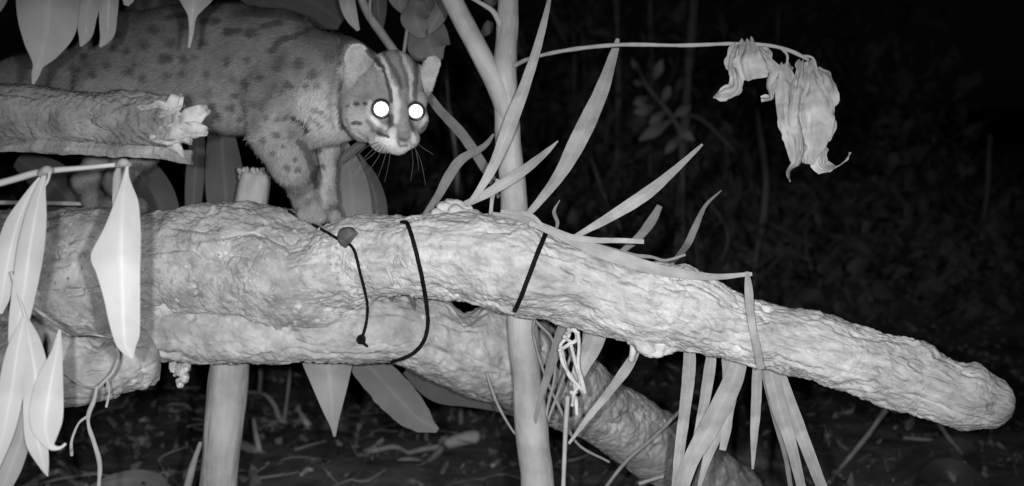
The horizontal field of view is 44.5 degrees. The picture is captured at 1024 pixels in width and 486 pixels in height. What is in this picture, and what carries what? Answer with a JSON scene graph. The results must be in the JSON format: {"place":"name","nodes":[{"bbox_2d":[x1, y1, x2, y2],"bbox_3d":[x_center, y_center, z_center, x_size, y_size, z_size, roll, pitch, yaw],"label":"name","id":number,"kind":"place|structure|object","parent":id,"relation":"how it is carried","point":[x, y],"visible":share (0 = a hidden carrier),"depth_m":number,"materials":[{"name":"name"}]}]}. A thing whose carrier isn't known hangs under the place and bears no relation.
{"place":"outdoors","nodes":[
{"label":"outdoors","id":0,"kind":"place"},
{"bbox_2d":[16,0,80,83],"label":"overhead leaf","id":1,"kind":"object","parent":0,"point":[48,28],"visible":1,"depth_m":1.00,"materials":[{"name":"plant"}]},
{"bbox_2d":[0,158,140,357],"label":"hanging twig","id":2,"kind":"object","parent":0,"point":[116,256],"visible":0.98,"depth_m":0.96,"materials":[{"name":"grey plant"}]},
{"bbox_2d":[0,271,66,485],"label":"leaf spray","id":3,"kind":"object","parent":2,"relation":"hanging from","point":[31,399],"visible":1,"depth_m":0.95,"materials":[{"name":"plant"}]},
{"bbox_2d":[77,0,100,46],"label":"overhead leaf","id":4,"kind":"object","parent":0,"point":[88,12],"visible":1,"depth_m":1.02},
{"bbox_2d":[99,0,118,46],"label":"overhead leaf","id":5,"kind":"object","parent":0,"point":[108,11],"visible":1,"depth_m":1.03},
{"bbox_2d":[126,0,181,10],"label":"broad leaf","id":6,"kind":"object","parent":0,"point":[142,4],"visible":0.16,"depth_m":1.62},
{"bbox_2d":[168,361,190,387],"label":"fungus clump","id":7,"kind":"object","parent":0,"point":[181,370],"visible":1,"depth_m":1.28,"materials":[{"name":"white plant"}]},
{"bbox_2d":[180,0,211,47],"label":"overhead leaf","id":8,"kind":"object","parent":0,"point":[193,8],"visible":1,"depth_m":1.02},
{"bbox_2d":[241,0,344,29],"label":"broad leaf","id":9,"kind":"object","parent":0,"point":[326,14],"visible":0.66,"depth_m":1.61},
{"bbox_2d":[337,141,367,165],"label":"broad leaf","id":10,"kind":"object","parent":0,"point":[352,150],"visible":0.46,"depth_m":1.36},
{"bbox_2d":[389,0,449,62],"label":"leaf cluster","id":11,"kind":"object","parent":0,"point":[422,21],"visible":0.89,"depth_m":1.52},
{"bbox_2d":[402,29,407,52],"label":"bare stem","id":12,"kind":"object","parent":11,"relation":"attached to","point":[405,41],"visible":0.74,"depth_m":1.50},
{"bbox_2d":[481,20,492,36],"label":"broad leaf","id":13,"kind":"object","parent":11,"relation":"attached to","point":[487,27],"visible":0.98,"depth_m":1.55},
{"bbox_2d":[483,0,496,9],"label":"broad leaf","id":14,"kind":"object","parent":11,"relation":"attached to","point":[491,3],"visible":0.56,"depth_m":1.50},
{"bbox_2d":[0,108,1023,485],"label":"ground","id":15,"kind":"structure","parent":0,"point":[1004,128],"depth_m":2.55,"materials":[{"name":"soil"}]},
{"bbox_2d":[14,153,82,209],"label":"broad leaf","id":16,"kind":"object","parent":15,"relation":"on","point":[58,186],"visible":0.52,"depth_m":1.56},
{"bbox_2d":[23,469,88,485],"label":"fallen stick","id":17,"kind":"object","parent":15,"relation":"on","point":[74,481],"visible":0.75,"depth_m":2.12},
{"bbox_2d":[57,460,72,475],"bbox_3d":[-0.775,0.396,2.182,0.016,0.014,0.144,-2,5,-28],"label":"fallen stick","id":18,"kind":"object","parent":15,"relation":"on","point":[68,470],"visible":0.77,"depth_m":2.20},
{"bbox_2d":[0,83,210,158],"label":"broken log","id":19,"kind":"object","parent":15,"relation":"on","point":[172,122],"visible":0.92,"depth_m":1.09,"materials":[{"name":"wood"}]},
{"bbox_2d":[0,138,193,164],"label":"bark strip","id":20,"kind":"object","parent":19,"relation":"attached to","point":[76,148],"visible":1,"depth_m":1.08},
{"bbox_2d":[90,470,167,485],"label":"fallen leaf","id":21,"kind":"object","parent":15,"relation":"on","point":[136,478],"visible":0.96,"depth_m":2.06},
{"bbox_2d":[132,437,151,447],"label":"fallen leaf","id":22,"kind":"object","parent":15,"relation":"on","point":[143,441],"visible":1,"depth_m":2.35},
{"bbox_2d":[131,376,167,418],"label":"fallen leaf","id":23,"kind":"object","parent":15,"relation":"on","point":[144,402],"visible":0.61,"depth_m":2.72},
{"bbox_2d":[134,165,178,212],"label":"broad leaf","id":24,"kind":"object","parent":15,"relation":"on","point":[153,186],"visible":0.37,"depth_m":1.56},
{"bbox_2d":[177,398,197,448],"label":"fallen leaf","id":25,"kind":"object","parent":15,"relation":"on","point":[185,433],"visible":0.93,"depth_m":2.53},
{"bbox_2d":[183,441,201,485],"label":"fallen stick","id":26,"kind":"object","parent":15,"relation":"on","point":[189,477],"visible":1,"depth_m":1.46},
{"bbox_2d":[185,136,204,204],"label":"broad leaf","id":27,"kind":"object","parent":15,"relation":"on","point":[194,180],"visible":0.54,"depth_m":1.55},
{"bbox_2d":[199,167,270,485],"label":"wooden post","id":28,"kind":"object","parent":15,"relation":"on","point":[226,400],"visible":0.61,"depth_m":1.41,"materials":[{"name":"wood"}]},
{"bbox_2d":[241,418,265,452],"bbox_3d":[-0.439,0.372,2.276,0.131,0.102,0.030,1,4,20],"label":"forked stick","id":29,"kind":"object","parent":15,"relation":"on","point":[246,446],"visible":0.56,"depth_m":2.29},
{"bbox_2d":[247,469,261,485],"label":"fallen leaf","id":30,"kind":"object","parent":15,"relation":"on","point":[254,478],"visible":0.99,"depth_m":2.11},
{"bbox_2d":[258,364,262,394],"bbox_3d":[-0.523,0.275,2.600,0.011,0.080,0.012,0,4,0],"label":"fallen stick","id":31,"kind":"object","parent":15,"relation":"on","point":[260,372],"visible":0.77,"depth_m":2.60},
{"bbox_2d":[248,363,291,422],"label":"root shoot","id":32,"kind":"object","parent":15,"relation":"on","point":[278,415],"visible":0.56,"depth_m":2.66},
{"bbox_2d":[299,412,312,428],"bbox_3d":[-0.419,0.366,2.548,0.042,0.041,0.027,1,4,16],"label":"fallen stick","id":33,"kind":"object","parent":15,"relation":"on","point":[305,421],"visible":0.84,"depth_m":2.54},
{"bbox_2d":[294,440,325,450],"bbox_3d":[-0.377,0.380,2.354,0.008,0.015,0.120,1,4,19],"label":"fallen stick","id":34,"kind":"object","parent":15,"relation":"on","point":[305,446],"visible":0.9,"depth_m":2.34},
{"bbox_2d":[309,419,370,434],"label":"fallen leaf","id":35,"kind":"object","parent":15,"relation":"on","point":[344,425],"visible":0.9,"depth_m":2.52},
{"bbox_2d":[336,142,371,216],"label":"broad leaf","id":36,"kind":"object","parent":15,"relation":"on","point":[354,195],"visible":0.59,"depth_m":1.45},
{"bbox_2d":[349,405,365,430],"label":"fallen leaf","id":37,"kind":"object","parent":15,"relation":"on","point":[361,409],"visible":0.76,"depth_m":2.67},
{"bbox_2d":[22,387,694,485],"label":"twig litter","id":38,"kind":"object","parent":15,"relation":"on","point":[261,477],"visible":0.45,"depth_m":2.42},
{"bbox_2d":[358,153,386,214],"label":"broad leaf","id":39,"kind":"object","parent":15,"relation":"on","point":[378,201],"visible":0.66,"depth_m":1.48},
{"bbox_2d":[358,0,397,49],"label":"bare stem","id":40,"kind":"object","parent":15,"relation":"on","point":[381,33],"visible":0.78,"depth_m":1.46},
{"bbox_2d":[339,0,359,30],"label":"broad leaf","id":41,"kind":"object","parent":40,"relation":"hanging from","point":[349,9],"visible":1,"depth_m":1.42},
{"bbox_2d":[368,0,371,23],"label":"bare stem","id":42,"kind":"object","parent":40,"relation":"attached to","point":[369,10],"visible":1,"depth_m":1.45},
{"bbox_2d":[368,0,386,27],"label":"broad leaf","id":43,"kind":"object","parent":40,"relation":"attached to","point":[379,9],"visible":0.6,"depth_m":1.48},
{"bbox_2d":[356,438,443,461],"bbox_3d":[-0.215,0.395,2.264,0.153,0.047,0.160,1,4,12],"label":"branching root","id":44,"kind":"object","parent":15,"relation":"on","point":[437,448],"visible":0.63,"depth_m":2.31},
{"bbox_2d":[140,295,762,485],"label":"log","id":45,"kind":"object","parent":15,"relation":"on","point":[460,352],"visible":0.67,"depth_m":1.33,"materials":[{"name":"wood"}]},
{"bbox_2d":[0,317,160,407],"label":"log","id":46,"kind":"object","parent":45,"relation":"on","point":[88,360],"visible":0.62,"depth_m":1.26,"materials":[{"name":"wood"}]},
{"bbox_2d":[0,200,364,331],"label":"log","id":47,"kind":"object","parent":46,"relation":"on","point":[224,258],"visible":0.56,"depth_m":1.27,"materials":[{"name":"wood"}]},
{"bbox_2d":[0,200,82,205],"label":"stick","id":48,"kind":"object","parent":47,"relation":"on","point":[57,203],"visible":0.51,"depth_m":1.40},
{"bbox_2d":[32,306,119,485],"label":"vine root","id":49,"kind":"object","parent":47,"relation":"hanging from","point":[88,413],"visible":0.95,"depth_m":1.16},
{"bbox_2d":[0,0,440,225],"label":"leopard cat","id":50,"kind":"object","parent":47,"relation":"on","point":[297,100],"visible":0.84,"depth_m":1.27},
{"bbox_2d":[205,132,241,202],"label":"broad leaf","id":51,"kind":"object","parent":47,"relation":"on","point":[223,163],"visible":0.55,"depth_m":1.52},
{"bbox_2d":[302,361,351,436],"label":"broad leaf","id":52,"kind":"object","parent":47,"relation":"hanging from","point":[329,383],"visible":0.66,"depth_m":1.43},
{"bbox_2d":[287,210,368,346],"bbox_3d":[-0.178,0.038,1.290,0.051,0.141,0.120,-3,5,-40],"label":"cord","id":53,"kind":"object","parent":47,"relation":"attached to","point":[360,339],"visible":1,"depth_m":1.28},
{"bbox_2d":[351,362,438,432],"bbox_3d":[-0.146,0.166,1.498,0.125,0.114,0.023,1,4,16],"label":"broad leaf","id":54,"kind":"object","parent":45,"relation":"on","point":[389,388],"visible":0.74,"depth_m":1.49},
{"bbox_2d":[390,220,429,363],"bbox_3d":[-0.107,0.053,1.305,0.044,0.161,0.200,0,4,-4],"label":"cord","id":55,"kind":"object","parent":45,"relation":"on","point":[422,282],"visible":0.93,"depth_m":1.23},
{"bbox_2d":[403,369,513,416],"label":"broad leaf","id":56,"kind":"object","parent":45,"relation":"on","point":[433,391],"visible":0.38,"depth_m":1.55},
{"bbox_2d":[428,92,499,198],"bbox_3d":[-0.055,-0.114,1.390,0.103,0.128,0.012,2,4,24],"label":"leaf blade","id":57,"kind":"object","parent":45,"relation":"on","point":[455,127],"visible":0.65,"depth_m":1.39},
{"bbox_2d":[605,410,678,485],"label":"trailing stem","id":58,"kind":"object","parent":45,"relation":"on","point":[642,446],"visible":0.83,"depth_m":1.50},
{"bbox_2d":[285,209,1015,430],"bbox_3d":[0.110,0.072,1.221,0.734,0.209,0.123,1,4,12],"label":"log","id":59,"kind":"object","parent":45,"relation":"on","point":[475,257],"visible":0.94,"depth_m":1.18,"materials":[{"name":"wood"}]},
{"bbox_2d":[431,198,472,214],"bbox_3d":[-0.055,-0.035,1.246,0.050,0.020,0.025,0,4,0],"label":"bark lump","id":60,"kind":"object","parent":59,"relation":"on","point":[450,205],"visible":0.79,"depth_m":1.24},
{"bbox_2d":[464,140,557,205],"bbox_3d":[-0.008,-0.066,1.252,0.111,0.073,0.010,-1,4,-9],"label":"leaf blade","id":61,"kind":"object","parent":60,"relation":"on","point":[514,176],"visible":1,"depth_m":1.25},
{"bbox_2d":[423,134,493,212],"bbox_3d":[-0.060,-0.071,1.330,0.086,0.091,0.012,-2,4,-25],"label":"leaf blade","id":62,"kind":"object","parent":59,"relation":"on","point":[457,163],"visible":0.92,"depth_m":1.33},
{"bbox_2d":[489,179,498,214],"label":"grass leaf","id":63,"kind":"object","parent":59,"relation":"on","point":[491,204],"visible":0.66,"depth_m":1.27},
{"bbox_2d":[466,0,550,206],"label":"leaf blade","id":64,"kind":"object","parent":59,"relation":"on","point":[511,120],"visible":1,"depth_m":1.24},
{"bbox_2d":[501,210,543,225],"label":"leaf blade","id":65,"kind":"object","parent":59,"relation":"on","point":[527,214],"visible":1,"depth_m":1.20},
{"bbox_2d":[512,232,547,312],"bbox_3d":[0.018,0.034,1.306,0.036,0.111,0.268,0,4,0],"label":"cord","id":66,"kind":"object","parent":59,"relation":"attached to","point":[530,272],"visible":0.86,"depth_m":1.18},
{"bbox_2d":[552,200,559,228],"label":"grass leaf","id":67,"kind":"object","parent":59,"relation":"on","point":[555,216],"visible":0.82,"depth_m":1.25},
{"bbox_2d":[532,320,609,462],"bbox_3d":[0.060,0.154,1.320,0.115,0.176,0.015,-4,6,-44],"label":"trailing stem","id":68,"kind":"object","parent":59,"relation":"attached to","point":[558,404],"visible":0.81,"depth_m":1.31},
{"bbox_2d":[525,38,618,217],"bbox_3d":[0.063,-0.118,1.281,0.110,0.187,0.015,-2,4,-25],"label":"leaf blade","id":69,"kind":"object","parent":59,"relation":"on","point":[581,133],"visible":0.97,"depth_m":1.28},
{"bbox_2d":[558,328,586,415],"bbox_3d":[0.060,0.125,1.245,0.029,0.094,0.019,0,4,0],"label":"string tie","id":70,"kind":"object","parent":59,"relation":"hanging from","point":[579,385],"visible":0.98,"depth_m":1.24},
{"bbox_2d":[561,396,569,485],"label":"trailing stem","id":71,"kind":"object","parent":70,"relation":"hanging from","point":[565,436],"visible":1,"depth_m":1.27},
{"bbox_2d":[528,221,643,243],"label":"leaf blade","id":72,"kind":"object","parent":59,"relation":"on","point":[580,238],"visible":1,"depth_m":1.18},
{"bbox_2d":[569,333,605,385],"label":"leaf blade","id":73,"kind":"object","parent":59,"relation":"hanging from","point":[591,346],"visible":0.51,"depth_m":1.28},
{"bbox_2d":[568,351,638,443],"bbox_3d":[0.093,0.155,1.267,0.077,0.106,0.003,2,4,22],"label":"leaf blade","id":74,"kind":"object","parent":59,"relation":"on","point":[623,372],"visible":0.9,"depth_m":1.26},
{"bbox_2d":[493,212,751,279],"bbox_3d":[0.100,0.003,1.182,0.249,0.061,0.015,1,4,14],"label":"leaf blade","id":75,"kind":"object","parent":59,"relation":"on","point":[619,257],"visible":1,"depth_m":1.18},
{"bbox_2d":[629,345,635,361],"bbox_3d":[0.118,0.106,1.228,0.008,0.023,0.012,0,4,0],"label":"string end","id":76,"kind":"object","parent":59,"relation":"attached to","point":[632,354],"visible":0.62,"depth_m":1.22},
{"bbox_2d":[574,144,702,235],"bbox_3d":[0.123,-0.050,1.221,0.127,0.094,0.006,0,4,0],"label":"leaf blade","id":77,"kind":"object","parent":59,"relation":"on","point":[643,195],"visible":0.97,"depth_m":1.22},
{"bbox_2d":[620,205,661,250],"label":"leaf blade","id":78,"kind":"object","parent":59,"relation":"on","point":[647,226],"visible":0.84,"depth_m":1.34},
{"bbox_2d":[599,244,685,261],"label":"leaf blade","id":79,"kind":"object","parent":59,"relation":"on","point":[652,257],"visible":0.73,"depth_m":1.20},
{"bbox_2d":[672,352,695,485],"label":"leaf blade","id":80,"kind":"object","parent":59,"relation":"hanging from","point":[688,373],"visible":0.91,"depth_m":1.25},
{"bbox_2d":[669,190,721,262],"bbox_3d":[0.180,-0.014,1.335,0.028,0.083,0.108,4,6,45],"label":"leaf blade","id":81,"kind":"object","parent":59,"relation":"on","point":[689,238],"visible":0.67,"depth_m":1.36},
{"bbox_2d":[693,357,715,435],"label":"leaf blade","id":82,"kind":"object","parent":59,"relation":"on","point":[707,380],"visible":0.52,"depth_m":1.27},
{"bbox_2d":[674,361,746,485],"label":"leaf blade","id":83,"kind":"object","parent":59,"relation":"on","point":[718,409],"visible":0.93,"depth_m":1.23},
{"bbox_2d":[697,358,736,485],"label":"leaf blade","id":84,"kind":"object","parent":59,"relation":"on","point":[709,453],"visible":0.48,"depth_m":1.25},
{"bbox_2d":[719,400,735,450],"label":"leaf blade","id":85,"kind":"object","parent":59,"relation":"hanging from","point":[726,429],"visible":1,"depth_m":1.25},
{"bbox_2d":[744,272,764,369],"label":"leaf blade","id":86,"kind":"object","parent":59,"relation":"hanging from","point":[748,287],"visible":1,"depth_m":1.15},
{"bbox_2d":[750,368,761,468],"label":"leaf blade","id":87,"kind":"object","parent":59,"relation":"hanging from","point":[756,396],"visible":0.94,"depth_m":1.25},
{"bbox_2d":[761,369,792,485],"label":"leaf blade","id":88,"kind":"object","parent":59,"relation":"hanging from","point":[785,455],"visible":0.71,"depth_m":1.26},
{"bbox_2d":[779,374,826,485],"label":"leaf blade","id":89,"kind":"object","parent":59,"relation":"on","point":[805,443],"visible":0.94,"depth_m":1.24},
{"bbox_2d":[638,475,664,484],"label":"trailing stem","id":90,"kind":"object","parent":45,"relation":"attached to","point":[650,480],"visible":1,"depth_m":1.55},
{"bbox_2d":[446,63,462,423],"bbox_3d":[-0.115,0.003,2.601,0.020,0.785,0.068,-2,5,-28],"label":"plant stem","id":91,"kind":"object","parent":15,"relation":"on","point":[455,155],"visible":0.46,"depth_m":2.60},
{"bbox_2d":[444,430,480,447],"bbox_3d":[-0.095,0.374,2.390,0.074,0.030,0.027,-2,4,-24],"label":"fallen stick","id":92,"kind":"object","parent":15,"relation":"on","point":[473,436],"visible":0.95,"depth_m":2.38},
{"bbox_2d":[0,71,1023,331],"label":"undergrowth","id":93,"kind":"object","parent":15,"relation":"on","point":[950,259],"visible":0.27,"depth_m":4.24,"materials":[{"name":"plant"}]},
{"bbox_2d":[26,265,1023,485],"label":"leaf litter","id":94,"kind":"object","parent":15,"relation":"on","point":[274,426],"visible":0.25,"depth_m":2.48,"materials":[{"name":"plant"}]},
{"bbox_2d":[517,76,606,170],"bbox_3d":[0.155,-0.478,5.254,0.417,0.472,0.612,-1,4,-15],"label":"shrub","id":95,"kind":"object","parent":15,"relation":"on","point":[553,119],"visible":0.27,"depth_m":5.17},
{"bbox_2d":[581,32,587,154],"bbox_3d":[0.318,-0.460,5.393,0.025,0.895,0.090,-1,4,-11],"label":"thin tree","id":96,"kind":"object","parent":15,"relation":"on","point":[583,55],"visible":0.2,"depth_m":5.39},
{"bbox_2d":[565,149,637,237],"bbox_3d":[0.314,-0.126,4.303,0.236,0.397,0.725,0,4,6],"label":"shrub","id":97,"kind":"object","parent":15,"relation":"on","point":[614,183],"visible":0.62,"depth_m":4.21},
{"bbox_2d":[590,157,630,251],"bbox_3d":[0.333,0.039,3.399,0.243,0.542,0.014,1,4,10],"label":"thin tree","id":98,"kind":"object","parent":15,"relation":"on","point":[598,180],"visible":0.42,"depth_m":3.40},
{"bbox_2d":[604,0,621,232],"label":"thin tree","id":99,"kind":"object","parent":15,"relation":"on","point":[617,113],"visible":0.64,"depth_m":4.59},
{"bbox_2d":[441,0,850,485],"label":"sapling","id":100,"kind":"object","parent":15,"relation":"on","point":[807,98],"visible":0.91,"depth_m":1.30,"materials":[{"name":"grey plant"}]},
{"bbox_2d":[485,371,514,434],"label":"trailing stem","id":101,"kind":"object","parent":100,"relation":"attached to","point":[497,403],"visible":0.81,"depth_m":1.33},
{"bbox_2d":[535,320,556,418],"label":"trailing stem","id":102,"kind":"object","parent":100,"relation":"attached to","point":[555,369],"visible":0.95,"depth_m":1.30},
{"bbox_2d":[533,325,566,423],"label":"leaf blade","id":103,"kind":"object","parent":100,"relation":"attached to","point":[553,356],"visible":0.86,"depth_m":1.29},
{"bbox_2d":[548,352,571,422],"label":"trailing stem","id":104,"kind":"object","parent":100,"relation":"attached to","point":[559,389],"visible":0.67,"depth_m":1.31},
{"bbox_2d":[647,0,654,208],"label":"thin tree","id":105,"kind":"object","parent":15,"relation":"on","point":[651,54],"visible":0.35,"depth_m":4.79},
{"bbox_2d":[631,58,694,262],"bbox_3d":[0.479,-0.225,3.994,0.202,0.731,0.061,0,4,4],"label":"shrub","id":106,"kind":"object","parent":15,"relation":"on","point":[656,129],"visible":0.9,"depth_m":3.98,"materials":[{"name":"grey plant"}]},
{"bbox_2d":[633,176,759,273],"bbox_3d":[0.611,-0.019,3.947,0.349,0.395,0.576,2,4,24],"label":"shrub","id":107,"kind":"object","parent":15,"relation":"on","point":[676,226],"visible":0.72,"depth_m":3.84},
{"bbox_2d":[673,0,735,263],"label":"thin tree","id":108,"kind":"object","parent":15,"relation":"on","point":[689,60],"visible":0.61,"depth_m":4.19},
{"bbox_2d":[403,0,1011,264],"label":"undergrowth","id":109,"kind":"object","parent":15,"relation":"on","point":[900,86],"visible":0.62,"depth_m":4.81,"materials":[{"name":"plant"}]},
{"bbox_2d":[668,107,769,213],"bbox_3d":[0.793,-0.252,4.656,0.335,0.512,0.453,4,6,44],"label":"shrub","id":110,"kind":"object","parent":15,"relation":"on","point":[720,148],"visible":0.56,"depth_m":4.59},
{"bbox_2d":[725,450,784,467],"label":"fallen leaf","id":111,"kind":"object","parent":15,"relation":"on","point":[742,458],"visible":0.57,"depth_m":2.19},
{"bbox_2d":[751,89,768,297],"bbox_3d":[0.771,-0.117,3.891,0.055,0.726,0.071,1,4,11],"label":"thin tree","id":112,"kind":"object","parent":15,"relation":"on","point":[763,215],"visible":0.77,"depth_m":3.89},
{"bbox_2d":[763,369,805,485],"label":"leaf blade","id":113,"kind":"object","parent":15,"relation":"on","point":[777,401],"visible":0.9,"depth_m":1.23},
{"bbox_2d":[800,47,828,232],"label":"shrub","id":114,"kind":"object","parent":15,"relation":"on","point":[823,62],"visible":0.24,"depth_m":4.77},
{"bbox_2d":[827,408,887,483],"bbox_3d":[0.590,0.348,2.165,0.148,0.116,0.032,-3,5,-33],"label":"fallen stick","id":115,"kind":"object","parent":15,"relation":"on","point":[869,432],"visible":0.91,"depth_m":2.19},
{"bbox_2d":[903,436,932,440],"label":"fallen stick","id":116,"kind":"object","parent":15,"relation":"on","point":[917,438],"visible":0.87,"depth_m":2.30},
{"bbox_2d":[888,436,981,482],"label":"fallen leaf","id":117,"kind":"object","parent":15,"relation":"on","point":[918,459],"visible":0.8,"depth_m":2.23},
{"bbox_2d":[936,422,963,454],"bbox_3d":[0.770,0.340,2.190,0.067,0.070,0.018,-2,4,-26],"label":"fallen stick","id":118,"kind":"object","parent":15,"relation":"on","point":[958,449],"visible":0.85,"depth_m":2.18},
{"bbox_2d":[912,458,989,485],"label":"fallen leaf","id":119,"kind":"object","parent":15,"relation":"on","point":[932,473],"visible":0.98,"depth_m":2.13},
{"bbox_2d":[979,134,992,264],"bbox_3d":[1.659,-0.096,4.398,0.078,0.573,0.023,-4,6,-44],"label":"thin tree","id":120,"kind":"object","parent":15,"relation":"on","point":[987,176],"visible":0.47,"depth_m":4.39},
{"bbox_2d":[0,0,1023,114],"label":"sky","id":121,"kind":"structure","parent":0,"point":[1000,60],"materials":[{"name":"black"}]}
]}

